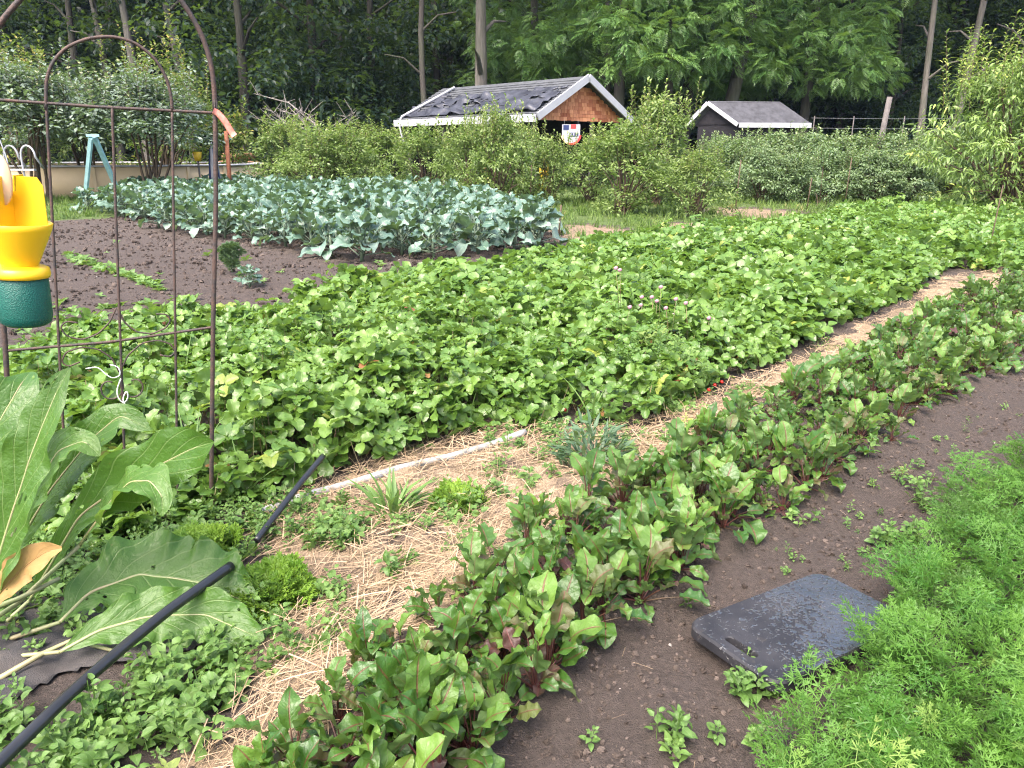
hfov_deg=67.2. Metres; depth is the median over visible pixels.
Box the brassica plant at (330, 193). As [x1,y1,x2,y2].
[327,189,354,204]
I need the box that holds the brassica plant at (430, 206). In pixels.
[408,197,445,237]
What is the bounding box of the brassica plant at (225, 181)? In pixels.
[218,179,233,185]
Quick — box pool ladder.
[3,145,44,179]
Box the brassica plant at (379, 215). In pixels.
[361,207,405,250]
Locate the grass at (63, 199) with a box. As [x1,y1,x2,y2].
[45,176,999,245]
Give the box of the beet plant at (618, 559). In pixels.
[580,549,635,648]
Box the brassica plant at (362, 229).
[333,208,363,246]
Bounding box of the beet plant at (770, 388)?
[762,381,794,408]
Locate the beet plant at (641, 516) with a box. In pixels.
[620,499,662,553]
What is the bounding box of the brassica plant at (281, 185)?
[259,180,285,192]
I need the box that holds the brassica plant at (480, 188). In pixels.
[463,184,490,206]
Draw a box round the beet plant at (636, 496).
[613,489,650,515]
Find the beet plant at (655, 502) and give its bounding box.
[647,491,708,580]
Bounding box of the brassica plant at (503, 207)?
[489,201,516,238]
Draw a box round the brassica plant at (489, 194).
[472,188,502,206]
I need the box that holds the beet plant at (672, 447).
[649,440,689,487]
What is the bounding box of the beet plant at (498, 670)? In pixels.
[440,644,541,729]
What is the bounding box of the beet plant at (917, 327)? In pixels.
[903,319,930,348]
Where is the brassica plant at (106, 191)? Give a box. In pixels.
[94,183,128,210]
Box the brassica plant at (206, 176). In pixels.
[197,174,208,180]
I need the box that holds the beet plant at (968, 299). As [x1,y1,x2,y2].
[959,294,975,309]
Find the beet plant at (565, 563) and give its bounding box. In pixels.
[557,528,617,581]
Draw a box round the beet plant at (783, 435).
[761,421,826,477]
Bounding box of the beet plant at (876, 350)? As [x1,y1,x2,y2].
[866,343,899,378]
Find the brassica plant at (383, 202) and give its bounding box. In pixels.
[369,197,413,247]
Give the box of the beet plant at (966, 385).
[929,347,974,391]
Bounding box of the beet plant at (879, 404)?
[861,393,891,435]
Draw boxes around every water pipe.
[0,562,234,767]
[253,454,325,542]
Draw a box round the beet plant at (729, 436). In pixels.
[706,431,752,461]
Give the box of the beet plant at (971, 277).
[963,273,987,300]
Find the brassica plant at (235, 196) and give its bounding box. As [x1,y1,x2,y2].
[232,190,264,219]
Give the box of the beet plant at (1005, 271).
[993,267,1017,287]
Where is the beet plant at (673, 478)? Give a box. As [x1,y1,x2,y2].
[652,468,717,552]
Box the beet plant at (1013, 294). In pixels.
[1003,284,1023,299]
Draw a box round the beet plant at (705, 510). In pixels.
[672,483,719,564]
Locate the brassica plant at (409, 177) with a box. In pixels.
[399,174,430,184]
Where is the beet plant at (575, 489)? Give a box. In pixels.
[547,483,595,535]
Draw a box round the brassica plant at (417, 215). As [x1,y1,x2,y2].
[396,206,432,243]
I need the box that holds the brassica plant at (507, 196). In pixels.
[498,190,527,222]
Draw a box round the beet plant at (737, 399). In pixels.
[723,388,759,430]
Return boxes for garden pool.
[8,162,264,196]
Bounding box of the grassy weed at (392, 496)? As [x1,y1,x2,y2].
[344,467,440,529]
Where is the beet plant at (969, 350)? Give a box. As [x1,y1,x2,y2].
[948,340,980,377]
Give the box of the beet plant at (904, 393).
[878,382,923,425]
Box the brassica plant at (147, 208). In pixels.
[137,196,170,227]
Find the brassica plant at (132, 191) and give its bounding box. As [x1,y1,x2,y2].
[121,184,157,219]
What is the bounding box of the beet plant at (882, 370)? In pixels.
[860,355,893,395]
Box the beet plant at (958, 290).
[949,287,966,300]
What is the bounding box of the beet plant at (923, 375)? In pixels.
[894,368,931,403]
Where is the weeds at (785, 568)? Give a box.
[761,402,1021,740]
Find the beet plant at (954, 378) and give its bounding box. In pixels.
[937,359,971,396]
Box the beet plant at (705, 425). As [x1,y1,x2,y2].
[694,407,726,450]
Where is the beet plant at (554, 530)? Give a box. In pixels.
[550,524,568,556]
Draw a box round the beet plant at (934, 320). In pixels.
[926,313,952,332]
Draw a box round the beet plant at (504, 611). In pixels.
[449,589,532,696]
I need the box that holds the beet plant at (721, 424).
[692,401,727,451]
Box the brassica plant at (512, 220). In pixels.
[489,209,539,251]
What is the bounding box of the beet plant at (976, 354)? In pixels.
[964,336,990,376]
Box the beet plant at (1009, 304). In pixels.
[1004,293,1021,318]
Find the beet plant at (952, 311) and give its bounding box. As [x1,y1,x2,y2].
[940,308,970,333]
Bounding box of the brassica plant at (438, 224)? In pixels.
[408,212,457,257]
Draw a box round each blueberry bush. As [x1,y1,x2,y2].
[237,106,330,178]
[270,115,361,180]
[293,113,393,180]
[338,118,420,180]
[380,114,466,187]
[429,139,482,185]
[431,107,509,188]
[449,92,539,197]
[491,113,558,198]
[517,128,580,200]
[552,128,630,202]
[566,106,686,215]
[608,76,712,205]
[650,140,744,218]
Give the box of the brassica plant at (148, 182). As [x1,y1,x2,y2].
[127,179,158,209]
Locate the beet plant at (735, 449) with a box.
[707,439,762,483]
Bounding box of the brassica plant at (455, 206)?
[436,203,470,236]
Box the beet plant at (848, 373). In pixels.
[807,368,855,399]
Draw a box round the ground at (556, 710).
[0,174,1023,767]
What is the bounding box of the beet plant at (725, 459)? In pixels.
[695,453,740,498]
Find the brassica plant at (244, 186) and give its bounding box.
[235,180,254,189]
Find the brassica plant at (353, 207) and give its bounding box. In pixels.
[347,203,383,242]
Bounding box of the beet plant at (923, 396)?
[894,380,939,404]
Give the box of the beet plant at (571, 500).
[545,488,602,554]
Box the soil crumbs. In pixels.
[1,215,1023,767]
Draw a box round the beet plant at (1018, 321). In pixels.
[1006,315,1023,337]
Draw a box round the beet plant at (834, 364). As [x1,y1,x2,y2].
[820,356,840,367]
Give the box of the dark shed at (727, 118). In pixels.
[687,101,811,183]
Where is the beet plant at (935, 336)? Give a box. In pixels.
[902,324,951,360]
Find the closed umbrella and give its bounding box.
[209,142,220,178]
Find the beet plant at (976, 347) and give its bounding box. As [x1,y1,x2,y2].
[952,342,985,372]
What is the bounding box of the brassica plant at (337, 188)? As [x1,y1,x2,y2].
[312,186,343,196]
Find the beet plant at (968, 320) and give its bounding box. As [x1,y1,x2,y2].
[949,306,981,339]
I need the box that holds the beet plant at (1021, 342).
[1016,330,1023,351]
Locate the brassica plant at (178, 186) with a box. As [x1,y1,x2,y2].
[168,183,183,188]
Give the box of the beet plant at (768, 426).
[759,419,775,458]
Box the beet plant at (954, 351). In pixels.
[931,339,966,368]
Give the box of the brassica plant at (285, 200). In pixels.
[267,192,288,202]
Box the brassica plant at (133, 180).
[121,177,143,185]
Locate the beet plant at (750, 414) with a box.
[735,405,768,440]
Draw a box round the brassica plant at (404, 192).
[387,188,421,205]
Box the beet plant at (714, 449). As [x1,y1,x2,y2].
[685,436,735,484]
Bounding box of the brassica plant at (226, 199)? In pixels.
[219,194,236,204]
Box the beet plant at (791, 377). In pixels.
[776,362,814,411]
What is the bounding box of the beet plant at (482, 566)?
[441,531,504,597]
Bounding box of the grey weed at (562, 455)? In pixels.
[544,406,639,474]
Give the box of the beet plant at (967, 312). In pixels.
[944,310,976,333]
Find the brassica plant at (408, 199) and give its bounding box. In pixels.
[377,196,410,224]
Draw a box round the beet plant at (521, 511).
[505,492,544,564]
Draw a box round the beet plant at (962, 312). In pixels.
[953,308,967,327]
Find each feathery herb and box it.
[172,519,243,551]
[217,240,247,272]
[225,549,321,620]
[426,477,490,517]
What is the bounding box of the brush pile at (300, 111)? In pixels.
[248,81,359,142]
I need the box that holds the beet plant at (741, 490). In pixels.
[708,474,755,543]
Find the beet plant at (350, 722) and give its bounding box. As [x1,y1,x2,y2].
[336,650,472,743]
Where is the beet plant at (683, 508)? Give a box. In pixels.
[627,495,720,567]
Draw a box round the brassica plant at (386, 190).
[363,187,390,197]
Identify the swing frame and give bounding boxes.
[82,134,117,207]
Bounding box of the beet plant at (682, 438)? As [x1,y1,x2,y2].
[654,417,702,472]
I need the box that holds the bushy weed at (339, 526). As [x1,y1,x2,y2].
[299,510,364,550]
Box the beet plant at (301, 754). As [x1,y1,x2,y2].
[249,735,331,767]
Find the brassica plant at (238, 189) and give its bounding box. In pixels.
[233,187,242,194]
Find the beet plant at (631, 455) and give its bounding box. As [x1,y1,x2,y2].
[601,450,648,492]
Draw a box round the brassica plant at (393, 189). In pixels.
[376,184,399,191]
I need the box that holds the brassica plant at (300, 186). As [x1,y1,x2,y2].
[284,182,306,191]
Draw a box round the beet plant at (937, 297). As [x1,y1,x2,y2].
[926,292,955,315]
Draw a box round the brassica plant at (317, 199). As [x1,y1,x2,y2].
[293,196,327,233]
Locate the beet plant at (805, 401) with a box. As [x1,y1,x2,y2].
[763,395,812,419]
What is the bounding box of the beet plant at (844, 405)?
[833,398,862,430]
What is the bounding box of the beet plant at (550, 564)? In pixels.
[502,546,562,595]
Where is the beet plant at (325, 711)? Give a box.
[294,690,415,766]
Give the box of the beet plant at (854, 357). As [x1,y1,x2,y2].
[829,349,866,372]
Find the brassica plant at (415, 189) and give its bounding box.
[407,180,443,200]
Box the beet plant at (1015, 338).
[1005,335,1022,357]
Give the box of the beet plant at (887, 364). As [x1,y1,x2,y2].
[870,354,901,390]
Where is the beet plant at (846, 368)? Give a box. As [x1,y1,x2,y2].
[836,362,858,381]
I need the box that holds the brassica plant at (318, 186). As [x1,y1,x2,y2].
[296,183,323,197]
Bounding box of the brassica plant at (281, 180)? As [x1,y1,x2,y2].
[270,177,285,183]
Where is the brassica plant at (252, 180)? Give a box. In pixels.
[238,179,262,187]
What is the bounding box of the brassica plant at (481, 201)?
[452,197,488,237]
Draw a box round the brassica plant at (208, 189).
[195,186,226,200]
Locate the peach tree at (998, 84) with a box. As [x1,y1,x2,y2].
[898,9,1023,212]
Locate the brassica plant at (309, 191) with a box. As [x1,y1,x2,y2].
[279,180,318,196]
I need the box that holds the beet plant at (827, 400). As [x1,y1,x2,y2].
[805,391,840,414]
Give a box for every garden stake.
[558,205,561,234]
[735,160,740,209]
[807,178,811,206]
[845,158,851,198]
[991,185,1003,241]
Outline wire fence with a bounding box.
[813,116,950,135]
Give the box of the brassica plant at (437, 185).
[419,180,452,198]
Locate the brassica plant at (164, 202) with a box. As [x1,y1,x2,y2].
[150,194,191,229]
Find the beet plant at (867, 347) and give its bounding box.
[860,341,883,368]
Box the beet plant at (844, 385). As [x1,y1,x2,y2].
[833,372,880,406]
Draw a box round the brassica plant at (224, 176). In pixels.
[220,174,233,179]
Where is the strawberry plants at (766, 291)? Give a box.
[0,191,1023,550]
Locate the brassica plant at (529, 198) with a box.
[514,191,565,234]
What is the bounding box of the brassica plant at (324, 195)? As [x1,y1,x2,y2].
[316,189,334,213]
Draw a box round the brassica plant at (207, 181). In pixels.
[202,178,219,184]
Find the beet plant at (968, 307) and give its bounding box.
[966,305,982,319]
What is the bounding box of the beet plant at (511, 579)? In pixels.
[487,557,540,632]
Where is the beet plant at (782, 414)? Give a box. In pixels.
[777,408,803,437]
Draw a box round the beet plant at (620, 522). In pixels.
[574,503,636,575]
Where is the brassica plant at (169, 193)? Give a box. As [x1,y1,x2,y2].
[161,187,188,196]
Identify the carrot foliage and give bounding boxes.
[742,431,1023,767]
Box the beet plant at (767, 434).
[763,423,777,455]
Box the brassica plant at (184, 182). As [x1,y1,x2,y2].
[166,176,189,187]
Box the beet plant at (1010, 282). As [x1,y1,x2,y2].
[1000,277,1018,289]
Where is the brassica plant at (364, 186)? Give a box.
[352,182,383,193]
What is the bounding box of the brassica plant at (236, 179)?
[222,174,246,182]
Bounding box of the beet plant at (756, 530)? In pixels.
[702,455,767,544]
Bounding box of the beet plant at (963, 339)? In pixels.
[959,332,975,344]
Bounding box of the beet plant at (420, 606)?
[402,577,464,627]
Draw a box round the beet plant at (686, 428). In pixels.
[663,418,705,457]
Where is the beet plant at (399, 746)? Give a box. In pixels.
[309,689,414,767]
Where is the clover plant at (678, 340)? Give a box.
[606,266,710,396]
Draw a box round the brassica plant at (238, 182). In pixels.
[231,180,244,185]
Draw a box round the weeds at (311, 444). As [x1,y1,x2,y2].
[0,253,882,528]
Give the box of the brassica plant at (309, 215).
[285,208,334,246]
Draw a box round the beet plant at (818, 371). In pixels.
[807,366,826,378]
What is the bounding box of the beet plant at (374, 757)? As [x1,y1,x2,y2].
[353,745,394,767]
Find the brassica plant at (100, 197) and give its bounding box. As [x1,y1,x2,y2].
[90,192,120,212]
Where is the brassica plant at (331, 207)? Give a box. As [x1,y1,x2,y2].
[296,199,357,242]
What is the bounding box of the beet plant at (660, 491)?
[616,478,673,524]
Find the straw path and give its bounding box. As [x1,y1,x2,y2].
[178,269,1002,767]
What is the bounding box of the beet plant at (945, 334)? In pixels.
[941,326,952,339]
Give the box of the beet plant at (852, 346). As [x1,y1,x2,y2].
[840,338,884,369]
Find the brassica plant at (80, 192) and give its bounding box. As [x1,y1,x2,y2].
[67,186,101,213]
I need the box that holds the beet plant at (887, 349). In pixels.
[865,343,916,381]
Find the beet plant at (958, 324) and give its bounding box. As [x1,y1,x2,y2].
[938,313,968,334]
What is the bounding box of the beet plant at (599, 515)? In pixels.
[566,496,616,540]
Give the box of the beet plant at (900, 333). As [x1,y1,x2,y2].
[885,329,912,355]
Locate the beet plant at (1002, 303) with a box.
[981,296,1015,324]
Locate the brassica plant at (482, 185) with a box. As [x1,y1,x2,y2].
[472,183,498,193]
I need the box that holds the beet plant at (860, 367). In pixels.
[842,363,870,378]
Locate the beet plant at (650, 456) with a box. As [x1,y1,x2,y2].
[626,447,665,489]
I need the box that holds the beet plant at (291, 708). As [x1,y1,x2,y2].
[223,686,327,767]
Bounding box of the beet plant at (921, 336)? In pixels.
[918,326,943,360]
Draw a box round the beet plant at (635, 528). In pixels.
[603,519,707,596]
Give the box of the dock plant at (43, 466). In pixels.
[0,368,263,678]
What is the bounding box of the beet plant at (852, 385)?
[836,378,870,412]
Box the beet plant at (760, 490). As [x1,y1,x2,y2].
[751,480,786,519]
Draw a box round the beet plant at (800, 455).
[776,436,843,500]
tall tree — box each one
[70,0,129,161]
[115,0,151,161]
[144,0,196,161]
[384,0,455,101]
[474,0,506,125]
[576,0,612,93]
[636,0,715,170]
[725,0,780,100]
[915,0,966,145]
[945,0,999,131]
[996,23,1023,125]
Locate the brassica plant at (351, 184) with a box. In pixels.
[342,180,372,190]
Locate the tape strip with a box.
[212,108,235,136]
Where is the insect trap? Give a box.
[0,140,52,327]
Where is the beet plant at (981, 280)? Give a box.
[976,279,998,292]
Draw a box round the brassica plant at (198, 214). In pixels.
[185,201,226,237]
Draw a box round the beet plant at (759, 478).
[736,470,772,508]
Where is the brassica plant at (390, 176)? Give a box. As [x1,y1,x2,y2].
[371,174,393,179]
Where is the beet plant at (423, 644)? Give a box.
[405,623,440,655]
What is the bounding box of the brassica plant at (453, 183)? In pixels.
[433,179,460,189]
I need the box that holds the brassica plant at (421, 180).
[412,176,439,187]
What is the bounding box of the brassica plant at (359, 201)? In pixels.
[344,192,374,220]
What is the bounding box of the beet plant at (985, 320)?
[971,315,997,335]
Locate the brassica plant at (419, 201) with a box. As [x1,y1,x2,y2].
[410,194,433,228]
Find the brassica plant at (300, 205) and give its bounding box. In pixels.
[279,198,322,239]
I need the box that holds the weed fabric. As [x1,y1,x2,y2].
[0,590,217,704]
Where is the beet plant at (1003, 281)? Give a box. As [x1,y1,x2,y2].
[996,278,1012,293]
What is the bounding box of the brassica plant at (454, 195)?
[447,191,465,203]
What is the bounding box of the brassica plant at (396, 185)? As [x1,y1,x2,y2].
[384,179,410,190]
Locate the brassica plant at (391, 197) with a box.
[371,190,416,230]
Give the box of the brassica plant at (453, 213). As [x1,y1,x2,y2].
[422,208,474,250]
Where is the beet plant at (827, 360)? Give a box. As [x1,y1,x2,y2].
[803,352,840,388]
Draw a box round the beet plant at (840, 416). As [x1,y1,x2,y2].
[835,406,880,454]
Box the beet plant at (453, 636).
[415,610,488,678]
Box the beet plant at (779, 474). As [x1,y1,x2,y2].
[758,465,811,517]
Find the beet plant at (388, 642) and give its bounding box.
[367,610,415,654]
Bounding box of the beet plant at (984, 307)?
[972,301,996,320]
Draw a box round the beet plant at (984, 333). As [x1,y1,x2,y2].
[970,331,1008,363]
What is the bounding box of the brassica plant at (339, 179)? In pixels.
[332,176,352,183]
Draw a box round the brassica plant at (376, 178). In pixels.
[357,175,382,184]
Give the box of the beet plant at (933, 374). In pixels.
[914,369,947,403]
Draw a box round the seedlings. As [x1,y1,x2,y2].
[14,240,386,349]
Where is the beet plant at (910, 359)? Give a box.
[892,351,929,377]
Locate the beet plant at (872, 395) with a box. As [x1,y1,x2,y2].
[860,391,890,416]
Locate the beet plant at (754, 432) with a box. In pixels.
[736,419,804,483]
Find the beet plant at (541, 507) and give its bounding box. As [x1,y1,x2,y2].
[504,490,565,549]
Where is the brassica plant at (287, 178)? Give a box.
[277,175,291,182]
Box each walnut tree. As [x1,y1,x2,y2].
[448,0,619,87]
[488,0,753,178]
[594,0,797,171]
[718,0,924,137]
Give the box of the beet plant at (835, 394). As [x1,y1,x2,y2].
[833,370,852,396]
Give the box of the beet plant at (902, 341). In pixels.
[888,333,937,359]
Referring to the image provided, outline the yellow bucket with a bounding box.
[193,152,201,177]
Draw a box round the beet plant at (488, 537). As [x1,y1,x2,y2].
[477,522,525,579]
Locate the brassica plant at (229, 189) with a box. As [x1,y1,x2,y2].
[209,183,234,197]
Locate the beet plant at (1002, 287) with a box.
[985,283,1010,306]
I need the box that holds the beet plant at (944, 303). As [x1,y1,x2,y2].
[933,296,960,315]
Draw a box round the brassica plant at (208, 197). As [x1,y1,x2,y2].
[192,191,238,232]
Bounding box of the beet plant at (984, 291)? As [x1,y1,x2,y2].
[969,287,995,304]
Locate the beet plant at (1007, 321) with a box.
[1001,315,1023,354]
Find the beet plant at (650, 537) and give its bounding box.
[608,524,710,618]
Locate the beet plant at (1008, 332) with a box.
[997,330,1014,354]
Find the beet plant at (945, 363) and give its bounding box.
[915,353,957,391]
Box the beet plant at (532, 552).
[480,545,582,659]
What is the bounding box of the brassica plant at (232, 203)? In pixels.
[222,198,257,229]
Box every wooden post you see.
[224,131,231,179]
[877,97,892,149]
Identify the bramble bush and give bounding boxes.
[691,128,747,188]
[698,131,773,193]
[723,142,798,201]
[726,121,814,193]
[763,146,829,202]
[779,123,855,193]
[800,140,863,200]
[818,125,892,194]
[829,142,919,201]
[847,126,935,192]
[871,141,945,201]
[890,123,972,195]
[910,125,998,198]
[955,117,1023,185]
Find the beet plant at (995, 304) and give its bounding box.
[980,295,1003,311]
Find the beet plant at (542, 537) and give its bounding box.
[519,523,605,576]
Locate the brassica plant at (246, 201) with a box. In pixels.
[234,194,276,236]
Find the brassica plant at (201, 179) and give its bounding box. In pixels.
[191,177,210,183]
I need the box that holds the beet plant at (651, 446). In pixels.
[637,444,663,481]
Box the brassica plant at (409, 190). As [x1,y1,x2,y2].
[398,187,424,198]
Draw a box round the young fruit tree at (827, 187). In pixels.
[810,135,842,205]
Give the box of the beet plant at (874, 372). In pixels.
[863,361,891,398]
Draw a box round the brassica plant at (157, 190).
[133,184,163,209]
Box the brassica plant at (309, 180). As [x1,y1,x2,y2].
[292,174,319,184]
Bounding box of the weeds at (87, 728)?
[0,622,257,767]
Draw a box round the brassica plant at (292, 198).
[283,193,314,225]
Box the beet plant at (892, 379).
[868,374,898,401]
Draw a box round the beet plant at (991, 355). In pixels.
[966,335,1007,375]
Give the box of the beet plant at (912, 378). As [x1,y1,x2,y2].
[887,371,932,408]
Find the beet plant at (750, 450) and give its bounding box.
[736,439,767,479]
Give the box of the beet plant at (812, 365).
[777,359,822,397]
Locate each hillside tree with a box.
[0,0,91,74]
[0,0,99,155]
[0,2,35,134]
[1,0,142,75]
[30,0,190,153]
[51,0,189,82]
[96,0,256,142]
[149,0,268,107]
[160,0,308,140]
[244,0,361,59]
[270,1,365,53]
[271,0,413,156]
[290,0,415,115]
[359,0,514,128]
[391,0,465,55]
[404,0,513,89]
[438,0,570,124]
[459,0,574,82]
[538,2,673,140]
[611,42,707,100]
[624,0,737,136]
[660,0,723,109]
[677,0,836,139]
[768,0,926,141]
[816,0,982,141]
[878,0,1023,131]
[889,0,1019,110]
[967,0,1023,114]
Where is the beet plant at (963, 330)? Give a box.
[954,328,970,344]
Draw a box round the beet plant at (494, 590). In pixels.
[469,566,535,640]
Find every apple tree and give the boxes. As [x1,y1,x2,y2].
[0,44,143,200]
[0,59,181,164]
[42,42,234,183]
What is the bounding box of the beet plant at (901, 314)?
[898,311,913,329]
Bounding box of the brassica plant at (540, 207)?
[517,204,548,237]
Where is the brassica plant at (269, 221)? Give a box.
[258,207,308,246]
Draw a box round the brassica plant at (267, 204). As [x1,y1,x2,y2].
[257,194,301,239]
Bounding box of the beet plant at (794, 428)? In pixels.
[762,418,813,457]
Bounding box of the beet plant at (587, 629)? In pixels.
[484,570,610,696]
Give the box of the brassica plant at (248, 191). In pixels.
[243,189,253,197]
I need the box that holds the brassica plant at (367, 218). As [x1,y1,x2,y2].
[329,206,395,261]
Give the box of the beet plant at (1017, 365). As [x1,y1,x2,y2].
[980,323,1023,371]
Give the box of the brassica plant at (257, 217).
[251,209,286,244]
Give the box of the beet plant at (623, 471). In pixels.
[592,445,643,502]
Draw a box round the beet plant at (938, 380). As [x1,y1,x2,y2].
[894,366,958,400]
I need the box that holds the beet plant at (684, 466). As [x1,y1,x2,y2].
[662,450,710,487]
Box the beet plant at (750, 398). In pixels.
[739,390,763,413]
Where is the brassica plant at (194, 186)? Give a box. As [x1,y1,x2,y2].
[187,181,220,197]
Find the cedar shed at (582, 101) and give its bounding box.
[393,74,633,188]
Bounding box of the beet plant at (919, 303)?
[910,298,938,322]
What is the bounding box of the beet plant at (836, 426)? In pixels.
[809,410,875,464]
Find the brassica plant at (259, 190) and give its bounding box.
[247,183,284,204]
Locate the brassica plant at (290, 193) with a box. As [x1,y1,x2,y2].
[265,189,298,217]
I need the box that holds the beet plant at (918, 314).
[905,307,950,331]
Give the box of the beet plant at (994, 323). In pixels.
[989,312,1007,332]
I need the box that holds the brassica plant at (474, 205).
[450,200,505,250]
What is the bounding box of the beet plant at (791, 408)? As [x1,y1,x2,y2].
[777,399,797,417]
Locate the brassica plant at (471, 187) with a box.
[453,184,479,197]
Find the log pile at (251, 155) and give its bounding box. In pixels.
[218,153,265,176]
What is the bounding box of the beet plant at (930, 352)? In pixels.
[913,339,939,367]
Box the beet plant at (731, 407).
[721,397,759,437]
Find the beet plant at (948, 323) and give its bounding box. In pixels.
[939,318,955,337]
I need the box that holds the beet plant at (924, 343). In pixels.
[903,335,937,370]
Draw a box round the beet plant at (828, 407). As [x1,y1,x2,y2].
[804,400,843,434]
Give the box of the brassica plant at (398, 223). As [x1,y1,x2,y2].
[375,206,427,254]
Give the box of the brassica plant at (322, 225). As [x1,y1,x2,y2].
[298,213,352,259]
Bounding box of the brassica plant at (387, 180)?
[372,177,402,187]
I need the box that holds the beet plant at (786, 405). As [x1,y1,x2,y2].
[757,399,808,436]
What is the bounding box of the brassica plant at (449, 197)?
[433,192,464,205]
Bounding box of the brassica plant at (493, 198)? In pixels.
[463,188,504,223]
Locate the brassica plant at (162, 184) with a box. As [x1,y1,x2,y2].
[155,178,168,194]
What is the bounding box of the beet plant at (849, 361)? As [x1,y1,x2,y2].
[834,346,855,371]
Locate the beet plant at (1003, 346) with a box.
[995,338,1023,363]
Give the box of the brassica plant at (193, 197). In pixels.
[182,191,204,219]
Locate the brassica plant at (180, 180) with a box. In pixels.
[179,178,195,183]
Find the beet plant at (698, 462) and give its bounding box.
[665,449,719,503]
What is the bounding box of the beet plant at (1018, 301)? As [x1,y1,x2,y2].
[1004,297,1023,312]
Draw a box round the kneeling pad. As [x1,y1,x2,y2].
[691,574,908,692]
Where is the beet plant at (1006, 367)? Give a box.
[969,325,1011,371]
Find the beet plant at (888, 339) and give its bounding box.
[863,336,902,359]
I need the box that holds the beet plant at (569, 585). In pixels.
[528,574,587,664]
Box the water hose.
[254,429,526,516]
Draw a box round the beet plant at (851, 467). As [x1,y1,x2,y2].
[821,425,857,474]
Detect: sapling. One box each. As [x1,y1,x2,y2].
[0,27,85,164]
[96,9,236,164]
[201,97,261,163]
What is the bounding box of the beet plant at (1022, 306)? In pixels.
[1012,305,1023,317]
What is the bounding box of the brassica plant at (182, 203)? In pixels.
[169,194,220,234]
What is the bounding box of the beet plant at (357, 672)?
[301,654,375,745]
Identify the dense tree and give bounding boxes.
[0,0,81,161]
[0,0,166,161]
[124,0,345,174]
[199,0,416,175]
[289,0,452,173]
[693,0,843,138]
[781,0,925,140]
[826,0,964,154]
[892,0,1023,130]
[945,0,1023,128]
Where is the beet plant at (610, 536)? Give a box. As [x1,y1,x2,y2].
[570,525,628,570]
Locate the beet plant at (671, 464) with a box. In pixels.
[664,457,707,507]
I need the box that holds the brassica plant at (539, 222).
[520,199,567,247]
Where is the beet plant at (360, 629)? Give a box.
[338,606,396,678]
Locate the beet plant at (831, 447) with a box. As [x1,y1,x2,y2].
[798,433,850,478]
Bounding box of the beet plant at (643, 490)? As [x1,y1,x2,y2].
[592,485,662,513]
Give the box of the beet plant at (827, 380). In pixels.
[801,367,840,406]
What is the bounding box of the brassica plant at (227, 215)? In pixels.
[201,203,242,237]
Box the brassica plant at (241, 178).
[238,176,255,182]
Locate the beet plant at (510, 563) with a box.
[465,546,542,618]
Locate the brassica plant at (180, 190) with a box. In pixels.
[165,187,193,220]
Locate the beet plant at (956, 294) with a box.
[947,289,971,309]
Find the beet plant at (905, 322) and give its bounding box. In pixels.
[887,314,915,333]
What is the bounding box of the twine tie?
[86,364,127,403]
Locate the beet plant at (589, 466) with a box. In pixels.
[564,447,618,527]
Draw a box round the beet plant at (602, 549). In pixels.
[568,519,642,593]
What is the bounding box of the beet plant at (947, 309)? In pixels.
[933,307,950,312]
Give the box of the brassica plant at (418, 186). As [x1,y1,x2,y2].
[403,181,432,196]
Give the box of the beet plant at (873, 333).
[866,327,892,348]
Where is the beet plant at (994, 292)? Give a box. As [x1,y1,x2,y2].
[979,289,997,307]
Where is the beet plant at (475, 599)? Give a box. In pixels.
[430,587,502,672]
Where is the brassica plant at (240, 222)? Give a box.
[231,207,273,239]
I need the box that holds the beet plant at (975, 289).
[958,280,986,302]
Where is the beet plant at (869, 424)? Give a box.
[844,399,885,444]
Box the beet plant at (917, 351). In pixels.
[899,345,926,375]
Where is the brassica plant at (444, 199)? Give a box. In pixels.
[429,197,464,237]
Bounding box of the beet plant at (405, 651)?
[370,642,439,708]
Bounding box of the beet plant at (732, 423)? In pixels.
[709,411,774,459]
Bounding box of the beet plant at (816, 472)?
[795,440,845,492]
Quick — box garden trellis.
[0,0,217,497]
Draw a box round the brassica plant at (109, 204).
[100,184,136,216]
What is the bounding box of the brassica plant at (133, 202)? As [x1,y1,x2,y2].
[124,192,159,220]
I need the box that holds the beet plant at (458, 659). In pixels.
[407,652,518,767]
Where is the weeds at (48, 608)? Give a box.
[0,334,987,767]
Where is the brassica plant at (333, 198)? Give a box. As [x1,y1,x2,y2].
[313,194,335,203]
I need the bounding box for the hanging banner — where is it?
[561,124,580,144]
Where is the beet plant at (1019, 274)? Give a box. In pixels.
[1012,269,1023,283]
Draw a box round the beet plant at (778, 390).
[760,384,790,416]
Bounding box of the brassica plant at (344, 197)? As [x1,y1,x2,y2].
[332,188,372,230]
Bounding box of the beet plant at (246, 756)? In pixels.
[232,729,295,767]
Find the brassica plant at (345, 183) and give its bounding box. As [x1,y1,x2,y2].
[331,178,349,186]
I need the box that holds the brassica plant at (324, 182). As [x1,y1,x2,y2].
[315,179,337,188]
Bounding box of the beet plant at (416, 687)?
[390,651,504,767]
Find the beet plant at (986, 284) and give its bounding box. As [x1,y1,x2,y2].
[978,280,991,290]
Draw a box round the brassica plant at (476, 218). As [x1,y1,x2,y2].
[451,207,503,256]
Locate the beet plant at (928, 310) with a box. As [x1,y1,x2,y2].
[913,296,942,321]
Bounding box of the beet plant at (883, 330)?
[871,323,896,352]
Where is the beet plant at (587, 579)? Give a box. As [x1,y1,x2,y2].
[555,547,652,644]
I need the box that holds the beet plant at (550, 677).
[468,609,580,702]
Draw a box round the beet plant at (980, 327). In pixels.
[970,323,984,333]
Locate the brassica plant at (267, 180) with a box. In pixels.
[253,174,278,190]
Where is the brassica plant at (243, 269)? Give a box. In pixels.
[233,264,265,287]
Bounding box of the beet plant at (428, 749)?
[361,732,456,767]

